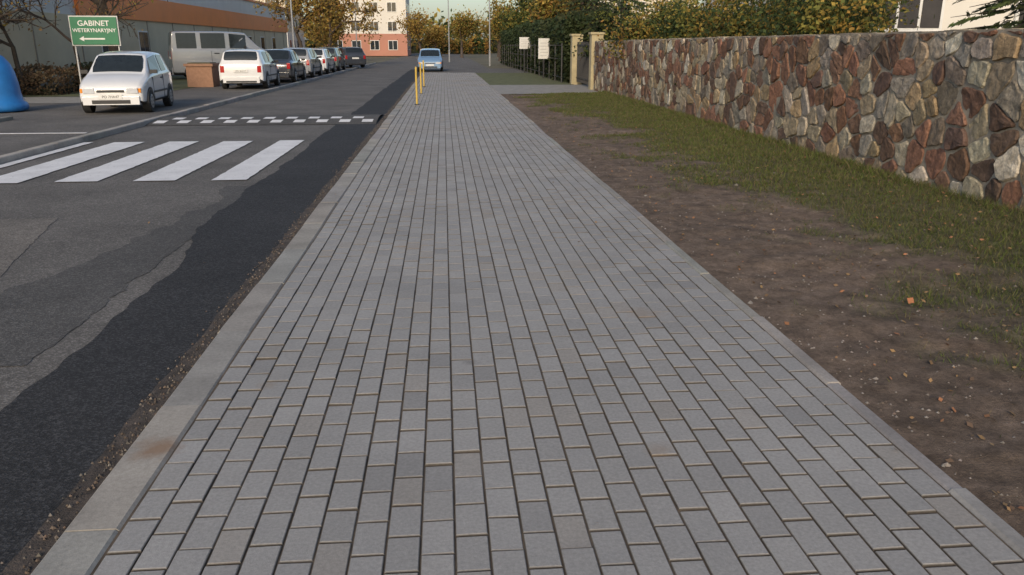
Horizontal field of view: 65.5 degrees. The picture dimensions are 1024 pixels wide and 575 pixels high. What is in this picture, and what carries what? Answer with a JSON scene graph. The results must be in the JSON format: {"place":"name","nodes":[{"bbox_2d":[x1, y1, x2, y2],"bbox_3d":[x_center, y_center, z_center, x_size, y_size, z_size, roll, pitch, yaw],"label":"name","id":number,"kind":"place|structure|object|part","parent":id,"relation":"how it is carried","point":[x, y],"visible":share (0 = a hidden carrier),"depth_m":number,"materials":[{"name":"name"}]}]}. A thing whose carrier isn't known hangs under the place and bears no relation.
{"place":"outdoors","nodes":[
{"label":"outdoors","id":0,"kind":"place"},
{"bbox_2d":[25,97,80,102],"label":"footpath","id":1,"kind":"structure","parent":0,"point":[52,99],"depth_m":24.46,"materials":[{"name":"concrete"}]},
{"bbox_2d":[22,76,220,96],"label":"lawn","id":2,"kind":"structure","parent":0,"point":[179,82],"depth_m":32.09,"materials":[{"name":"green plant"}]},
{"bbox_2d":[13,60,86,95],"bbox_3d":[-16.076,-7.217,27.447,2.536,1.185,3.279,-1,17,-5],"label":"shrub","id":3,"kind":"object","parent":2,"relation":"on","point":[33,81],"visible":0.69,"depth_m":26.93,"materials":[{"name":"brown plant"}]},
{"bbox_2d":[6,0,147,80],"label":"bare tree","id":4,"kind":"object","parent":2,"relation":"on","point":[117,14],"visible":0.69,"depth_m":28.22,"materials":[{"name":"brown plant"}]},
{"bbox_2d":[70,61,92,84],"bbox_3d":[-16.899,-9.359,34.484,1.974,1.226,6.503,-1,17,-5],"label":"shrub","id":5,"kind":"object","parent":2,"relation":"on","point":[88,66],"visible":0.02,"depth_m":31.62,"materials":[{"name":"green plant"}]},
{"bbox_2d":[68,16,120,82],"bbox_3d":[-13.954,-7.805,26.875,1.520,2.590,0.126,-3,17,-10],"label":"vet clinic sign","id":6,"kind":"object","parent":2,"relation":"on","point":[94,30],"visible":1,"depth_m":26.60,"materials":[{"name":"green metal"}]},
{"bbox_2d":[90,0,167,50],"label":"bare tree","id":7,"kind":"object","parent":2,"relation":"on","point":[113,48],"visible":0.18,"depth_m":29.63,"materials":[{"name":"brown plant"}]},
{"bbox_2d":[0,53,424,410],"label":"road","id":8,"kind":"structure","parent":0,"point":[109,213],"depth_m":9.53,"materials":[{"name":"grey asphalt"}]},
{"bbox_2d":[0,218,56,275],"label":"road worn patch","id":9,"kind":"object","parent":8,"relation":"on","point":[18,237],"visible":1,"depth_m":7.26,"materials":[{"name":"grey asphalt"}]},
{"bbox_2d":[0,186,249,365],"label":"road repair patch","id":10,"kind":"object","parent":8,"relation":"on","point":[37,317],"visible":1,"depth_m":5.63,"materials":[{"name":"grey asphalt"}]},
{"bbox_2d":[0,140,303,182],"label":"zebra crossing","id":11,"kind":"object","parent":8,"relation":"on","point":[249,167],"visible":1,"depth_m":11.72,"materials":[{"name":"paint"}]},
{"bbox_2d":[0,82,413,574],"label":"gravel","id":12,"kind":"structure","parent":8,"relation":"on","point":[44,537],"depth_m":3.94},
{"bbox_2d":[0,69,422,573],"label":"road trench patch","id":13,"kind":"object","parent":8,"relation":"on","point":[62,424],"visible":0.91,"depth_m":4.55,"materials":[{"name":"black asphalt"}]},
{"bbox_2d":[1,69,424,574],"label":"sand gap","id":14,"kind":"object","parent":13,"relation":"on","point":[37,543],"visible":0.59,"depth_m":3.62,"materials":[{"name":"sand"}]},
{"bbox_2d":[145,114,382,125],"bbox_3d":[-5.546,-3.926,18.463,4.920,0.079,2.400,-1,17,-5],"label":"speed hump","id":15,"kind":"object","parent":8,"relation":"on","point":[267,119],"visible":1,"depth_m":17.84,"materials":[{"name":"white paint"}]},
{"bbox_2d":[425,54,488,68],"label":"road","id":16,"kind":"structure","parent":0,"point":[456,61],"depth_m":76.77,"materials":[{"name":"grey asphalt"}]},
{"bbox_2d":[448,0,449,61],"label":"street lamp","id":17,"kind":"object","parent":16,"relation":"on","point":[448,33],"visible":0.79,"depth_m":81.74,"materials":[{"name":"grey metal"}]},
{"bbox_2d":[366,53,587,133],"bbox_3d":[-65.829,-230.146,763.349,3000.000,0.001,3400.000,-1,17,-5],"label":"ground","id":18,"kind":"structure","parent":0,"point":[482,59],"depth_m":101.24,"materials":[{"name":"soil"}]},
{"bbox_2d":[0,116,12,121],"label":"kerb","id":19,"kind":"structure","parent":18,"relation":"on","point":[5,118],"depth_m":17.54,"materials":[{"name":"concrete"}]},
{"bbox_2d":[0,0,37,88],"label":"bare tree","id":20,"kind":"object","parent":18,"relation":"on","point":[14,53],"visible":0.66,"depth_m":25.96,"materials":[{"name":"brown plant"}]},
{"bbox_2d":[0,0,59,45],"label":"bare tree","id":21,"kind":"object","parent":18,"relation":"on","point":[7,14],"visible":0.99,"depth_m":24.62,"materials":[{"name":"brown plant"}]},
{"bbox_2d":[0,0,287,85],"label":"supermarket building","id":22,"kind":"structure","parent":18,"relation":"on","point":[157,21],"depth_m":39.87,"materials":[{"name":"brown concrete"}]},
{"bbox_2d":[29,14,283,85],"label":"windows and trim","id":23,"kind":"structure","parent":22,"relation":"in","point":[143,36],"depth_m":39.88,"materials":[{"name":"grey glass"}]},
{"bbox_2d":[0,63,370,154],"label":"parking lot","id":24,"kind":"structure","parent":18,"relation":"on","point":[57,121],"depth_m":18.91,"materials":[{"name":"grey asphalt"}]},
{"bbox_2d":[0,55,28,111],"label":"recycling container","id":25,"kind":"object","parent":24,"relation":"on","point":[12,98],"visible":1,"depth_m":19.63,"materials":[{"name":"blue plastic"}]},
{"bbox_2d":[0,132,86,133],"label":"parking line","id":26,"kind":"object","parent":24,"relation":"on","point":[30,133],"visible":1,"depth_m":15.00,"materials":[{"name":"paint"}]},
{"bbox_2d":[79,51,172,112],"bbox_3d":[-9.932,-5.357,20.585,1.790,1.456,3.432,-3,17,-10],"label":"parked car","id":27,"kind":"object","parent":24,"relation":"on","point":[118,78],"visible":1,"depth_m":19.68,"materials":[{"name":"white paint"}]},
{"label":"windows","id":28,"kind":"part","parent":27,"relation":"part of","materials":[{"name":"black glass"}]},
{"bbox_2d":[183,62,219,86],"bbox_3d":[-12.481,-8.605,32.174,1.120,0.940,1.120,-1,17,-5],"label":"planter","id":29,"kind":"object","parent":24,"relation":"on","point":[202,74],"visible":0.93,"depth_m":31.74,"materials":[{"name":"wood"}]},
{"bbox_2d":[168,31,264,77],"bbox_3d":[-14.460,-11.612,39.794,4.990,2.258,2.190,-8,19,-25],"label":"parked van","id":30,"kind":"object","parent":24,"relation":"on","point":[185,47],"visible":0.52,"depth_m":38.45,"materials":[{"name":"silver paint"}]},
{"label":"windows","id":31,"kind":"part","parent":30,"relation":"part of","materials":[{"name":"black glass"}]},
{"bbox_2d":[219,49,279,88],"bbox_3d":[-10.389,-8.736,31.687,1.920,1.466,4.043,-2,17,-6],"label":"parked car","id":32,"kind":"object","parent":24,"relation":"on","point":[239,67],"visible":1,"depth_m":29.89,"materials":[{"name":"white paint"}]},
{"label":"windows","id":33,"kind":"part","parent":32,"relation":"part of","materials":[{"name":"black glass"}]},
{"bbox_2d":[265,49,305,81],"bbox_3d":[-10.684,-10.294,36.849,1.940,1.447,4.390,-2,17,-5],"label":"parked car","id":34,"kind":"object","parent":24,"relation":"on","point":[289,64],"visible":0.59,"depth_m":35.48,"materials":[{"name":"paint"}]},
{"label":"windows","id":35,"kind":"part","parent":34,"relation":"part of","materials":[{"name":"black glass"}]},
{"bbox_2d":[290,0,294,46],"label":"street lamp","id":36,"kind":"object","parent":24,"relation":"on","point":[292,23],"depth_m":49.38,"materials":[{"name":"grey metal"}]},
{"bbox_2d":[283,47,322,77],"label":"parked car","id":37,"kind":"object","parent":24,"relation":"on","point":[312,63],"visible":0.52,"depth_m":40.42,"materials":[{"name":"silver paint"}]},
{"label":"windows","id":38,"kind":"part","parent":37,"relation":"part of","materials":[{"name":"grey glass"}]},
{"bbox_2d":[312,48,335,73],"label":"parked car","id":39,"kind":"object","parent":24,"relation":"on","point":[327,61],"visible":0.48,"depth_m":45.86,"materials":[{"name":"white paint"}]},
{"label":"windows","id":40,"kind":"part","parent":39,"relation":"part of","materials":[{"name":"grey glass"}]},
{"bbox_2d":[317,47,345,70],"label":"parked car","id":41,"kind":"object","parent":24,"relation":"on","point":[339,59],"visible":0.45,"depth_m":51.54,"materials":[{"name":"grey paint"}]},
{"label":"windows","id":42,"kind":"part","parent":41,"relation":"part of","materials":[{"name":"grey glass"}]},
{"bbox_2d":[338,47,365,67],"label":"parked car","id":43,"kind":"object","parent":24,"relation":"on","point":[354,56],"visible":0.56,"depth_m":58.94,"materials":[{"name":"paint"}]},
{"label":"windows","id":44,"kind":"part","parent":43,"relation":"part of","materials":[{"name":"black glass"}]},
{"bbox_2d":[0,62,375,164],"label":"kerb","id":45,"kind":"structure","parent":18,"relation":"on","point":[29,152],"depth_m":16.02,"materials":[{"name":"concrete"}]},
{"bbox_2d":[31,73,424,574],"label":"kerb","id":46,"kind":"structure","parent":18,"relation":"on","point":[84,540],"depth_m":3.54,"materials":[{"name":"concrete"}]},
{"bbox_2d":[256,0,304,46],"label":"apartment building","id":47,"kind":"structure","parent":18,"relation":"on","point":[290,38],"depth_m":113.56,"materials":[{"name":"paint"}]},
{"bbox_2d":[264,0,301,46],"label":"windows","id":48,"kind":"structure","parent":47,"relation":"in","point":[290,41],"depth_m":112.24,"materials":[{"name":"grey glass"}]},
{"bbox_2d":[253,0,342,47],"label":"maple tree","id":49,"kind":"object","parent":18,"relation":"on","point":[320,7],"visible":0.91,"depth_m":56.58,"materials":[{"name":"orange plant"}]},
{"bbox_2d":[298,15,352,45],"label":"autumn tree","id":50,"kind":"object","parent":18,"relation":"on","point":[337,37],"visible":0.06,"depth_m":103.95,"materials":[{"name":"orange plant"}]},
{"bbox_2d":[308,7,362,46],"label":"autumn tree","id":51,"kind":"object","parent":18,"relation":"on","point":[340,28],"visible":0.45,"depth_m":88.77,"materials":[{"name":"orange plant"}]},
{"bbox_2d":[316,0,388,46],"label":"maple tree","id":52,"kind":"object","parent":18,"relation":"on","point":[343,10],"visible":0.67,"depth_m":68.52,"materials":[{"name":"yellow plant"}]},
{"bbox_2d":[354,0,356,46],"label":"street lamp","id":53,"kind":"object","parent":18,"relation":"on","point":[355,26],"visible":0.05,"depth_m":82.75,"materials":[{"name":"grey metal"}]},
{"bbox_2d":[322,0,410,55],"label":"apartment building","id":54,"kind":"structure","parent":18,"relation":"on","point":[387,44],"depth_m":127.30,"materials":[{"name":"painted plaster"},{"name":"glass"}]},
{"bbox_2d":[334,2,410,49],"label":"windows","id":55,"kind":"structure","parent":54,"relation":"in","point":[392,44],"depth_m":127.22,"materials":[{"name":"white glass"}]},
{"bbox_2d":[303,8,496,52],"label":"distant trees","id":56,"kind":"object","parent":18,"relation":"on","point":[415,48],"visible":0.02,"depth_m":181.18,"materials":[{"name":"yellow plant"}]},
{"bbox_2d":[389,3,441,48],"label":"autumn tree","id":57,"kind":"object","parent":18,"relation":"on","point":[413,26],"visible":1,"depth_m":114.60,"materials":[{"name":"yellow plant"}]},
{"bbox_2d":[420,22,457,48],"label":"autumn tree","id":58,"kind":"object","parent":18,"relation":"on","point":[437,35],"visible":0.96,"depth_m":121.14,"materials":[{"name":"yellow plant"}]},
{"bbox_2d":[436,34,491,53],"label":"hedge","id":59,"kind":"object","parent":18,"relation":"on","point":[472,46],"visible":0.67,"depth_m":160.76,"materials":[{"name":"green plant"}]},
{"bbox_2d":[444,4,484,57],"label":"autumn tree","id":60,"kind":"object","parent":18,"relation":"on","point":[463,24],"visible":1,"depth_m":112.28,"materials":[{"name":"yellow plant"}]},
{"bbox_2d":[489,0,490,65],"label":"street lamp","id":61,"kind":"object","parent":18,"relation":"on","point":[489,37],"visible":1,"depth_m":66.90,"materials":[{"name":"grey metal"}]},
{"bbox_2d":[476,1,509,56],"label":"autumn tree","id":62,"kind":"object","parent":18,"relation":"on","point":[491,32],"visible":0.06,"depth_m":120.83,"materials":[{"name":"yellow plant"}]},
{"bbox_2d":[479,0,515,60],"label":"autumn tree","id":63,"kind":"object","parent":18,"relation":"on","point":[497,10],"visible":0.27,"depth_m":89.25,"materials":[{"name":"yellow plant"}]},
{"bbox_2d":[483,0,538,46],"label":"autumn tree","id":64,"kind":"object","parent":18,"relation":"on","point":[520,17],"visible":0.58,"depth_m":79.47,"materials":[{"name":"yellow plant"}]},
{"bbox_2d":[499,8,591,83],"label":"thuja hedge","id":65,"kind":"object","parent":18,"relation":"on","point":[557,30],"visible":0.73,"depth_m":41.44,"materials":[{"name":"green plant"}]},
{"bbox_2d":[516,0,608,22],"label":"maple tree","id":66,"kind":"object","parent":18,"relation":"on","point":[547,9],"visible":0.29,"depth_m":54.38,"materials":[{"name":"yellow plant"}]},
{"bbox_2d":[556,0,607,37],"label":"spruce tree","id":67,"kind":"object","parent":18,"relation":"on","point":[581,7],"visible":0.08,"depth_m":45.83,"materials":[{"name":"green plant"}]},
{"bbox_2d":[547,0,620,74],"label":"spruce tree","id":68,"kind":"object","parent":18,"relation":"on","point":[591,4],"visible":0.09,"depth_m":38.97,"materials":[{"name":"green plant"}]},
{"bbox_2d":[581,0,651,40],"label":"spruce tree","id":69,"kind":"object","parent":18,"relation":"on","point":[637,1],"visible":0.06,"depth_m":33.80,"materials":[{"name":"green plant"}]},
{"bbox_2d":[565,0,703,59],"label":"yew tree","id":70,"kind":"object","parent":18,"relation":"on","point":[598,18],"visible":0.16,"depth_m":30.52,"materials":[{"name":"green plant"}]},
{"bbox_2d":[597,0,694,19],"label":"apartment building","id":71,"kind":"structure","parent":18,"relation":"on","point":[645,2],"depth_m":124.70,"materials":[{"name":"metal"}]},
{"bbox_2d":[600,1,678,11],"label":"windows","id":72,"kind":"structure","parent":71,"relation":"in","point":[604,1],"depth_m":124.67,"materials":[{"name":"glass"}]},
{"bbox_2d":[593,0,711,59],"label":"larch tree","id":73,"kind":"object","parent":18,"relation":"on","point":[630,31],"visible":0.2,"depth_m":25.19,"materials":[{"name":"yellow plant"}]},
{"bbox_2d":[631,0,751,38],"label":"yew tree","id":74,"kind":"object","parent":18,"relation":"on","point":[678,32],"visible":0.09,"depth_m":23.42,"materials":[{"name":"green plant"}]},
{"bbox_2d":[475,73,1023,558],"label":"edging kerb","id":75,"kind":"structure","parent":18,"relation":"on","point":[1001,529],"depth_m":3.75,"materials":[{"name":"concrete"}]},
{"bbox_2d":[700,0,814,36],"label":"garden tree","id":76,"kind":"object","parent":18,"relation":"on","point":[743,25],"visible":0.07,"depth_m":19.88,"materials":[{"name":"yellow plant"}]},
{"bbox_2d":[599,0,918,95],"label":"garden hedge","id":77,"kind":"object","parent":18,"relation":"on","point":[847,23],"visible":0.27,"depth_m":16.82,"materials":[{"name":"green plant"}]},
{"bbox_2d":[501,94,1023,536],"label":"dirt verge","id":78,"kind":"structure","parent":18,"relation":"on","point":[998,466],"depth_m":5.64,"materials":[{"name":"soil"}]},
{"bbox_2d":[148,94,1023,522],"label":"fallen leaves","id":79,"kind":"object","parent":78,"relation":"on","point":[910,300],"visible":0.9,"depth_m":6.36,"materials":[{"name":"orange plant"}]},
{"bbox_2d":[523,111,1023,502],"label":"pebbles","id":80,"kind":"object","parent":78,"relation":"on","point":[947,464],"visible":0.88,"depth_m":5.15,"materials":[{"name":"brown stone"}]},
{"bbox_2d":[593,30,1023,210],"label":"stones","id":81,"kind":"object","parent":78,"relation":"on","point":[1005,167],"visible":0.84,"depth_m":10.66,"materials":[{"name":"stone"}]},
{"bbox_2d":[594,28,1023,208],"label":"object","id":82,"kind":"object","parent":18,"relation":"on","point":[966,112],"visible":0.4,"depth_m":9.83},
{"bbox_2d":[749,0,947,33],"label":"garden tree","id":83,"kind":"object","parent":18,"relation":"on","point":[887,23],"visible":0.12,"depth_m":16.96,"materials":[{"name":"green plant"}]},
{"bbox_2d":[704,0,1015,30],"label":"walls","id":84,"kind":"structure","parent":18,"relation":"on","point":[960,8],"depth_m":20.89,"materials":[{"name":"concrete"}]},
{"bbox_2d":[770,0,1023,32],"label":"windows","id":85,"kind":"structure","parent":84,"relation":"attached to","point":[927,10],"depth_m":20.68,"materials":[{"name":"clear glass"}]},
{"bbox_2d":[948,0,1023,28],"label":"spruce tree","id":86,"kind":"object","parent":18,"relation":"on","point":[989,11],"visible":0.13,"depth_m":12.44,"materials":[{"name":"green plant"}]},
{"bbox_2d":[424,69,529,72],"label":"crossing area","id":87,"kind":"object","parent":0,"point":[474,71],"visible":0.25,"depth_m":53.13,"materials":[{"name":"concrete"}]},
{"bbox_2d":[416,48,443,70],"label":"parked car","id":88,"kind":"object","parent":87,"relation":"on","point":[432,58],"visible":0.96,"depth_m":52.72,"materials":[{"name":"blue paint"}]},
{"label":"windows","id":89,"kind":"part","parent":88,"relation":"part of","materials":[{"name":"black glass"}]},
{"bbox_2d":[302,0,702,39],"label":"sky","id":90,"kind":"structure","parent":0,"point":[479,5],"materials":[{"name":"white"}]},
{"bbox_2d":[476,73,573,84],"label":"verge lawn","id":91,"kind":"structure","parent":0,"point":[512,79],"depth_m":39.69,"materials":[{"name":"green plant"}]},
{"bbox_2d":[519,37,529,72],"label":"notice board","id":92,"kind":"object","parent":91,"relation":"on","point":[523,42],"visible":0.97,"depth_m":49.93,"materials":[{"name":"metal"}]},
{"bbox_2d":[502,43,562,82],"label":"metal fence","id":93,"kind":"object","parent":91,"relation":"on","point":[549,57],"visible":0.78,"depth_m":46.57,"materials":[{"name":"black metal"}]},
{"bbox_2d":[538,38,549,77],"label":"notice board","id":94,"kind":"object","parent":91,"relation":"on","point":[543,49],"visible":0.92,"depth_m":40.47,"materials":[{"name":"metal"}]},
{"bbox_2d":[490,85,597,93],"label":"driveway","id":95,"kind":"structure","parent":0,"point":[522,89],"depth_m":30.51,"materials":[{"name":"concrete"}]},
{"bbox_2d":[570,32,604,89],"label":"garden gate","id":96,"kind":"structure","parent":95,"relation":"on","point":[581,70],"depth_m":33.12,"materials":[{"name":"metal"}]},
{"bbox_2d":[90,72,1023,574],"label":"pavement","id":97,"kind":"structure","parent":0,"point":[775,386],"depth_m":3.56,"materials":[{"name":"concrete"}]},
{"bbox_2d":[415,67,418,104],"bbox_3d":[-2.686,-5.657,22.379,0.139,1.055,0.139,-1,17,-5],"label":"bollard","id":98,"kind":"object","parent":97,"relation":"on","point":[416,86],"visible":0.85,"depth_m":22.36,"materials":[{"name":"yellow metal"}]},
{"bbox_2d":[419,63,422,93],"bbox_3d":[-3.142,-7.192,27.431,0.139,1.055,0.139,-1,17,-5],"label":"bollard","id":99,"kind":"object","parent":97,"relation":"on","point":[420,81],"visible":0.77,"depth_m":27.45,"materials":[{"name":"yellow metal"}]},
{"bbox_2d":[422,60,425,86],"bbox_3d":[-3.574,-8.641,32.198,0.139,1.055,0.139,-1,17,-5],"label":"bollard","id":100,"kind":"object","parent":97,"relation":"on","point":[423,76],"visible":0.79,"depth_m":32.21,"materials":[{"name":"yellow metal"}]},
{"bbox_2d":[509,90,1023,436],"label":"grass","id":101,"kind":"structure","parent":0,"point":[609,99],"depth_m":9.85,"materials":[{"name":"green plant"}]}
]}

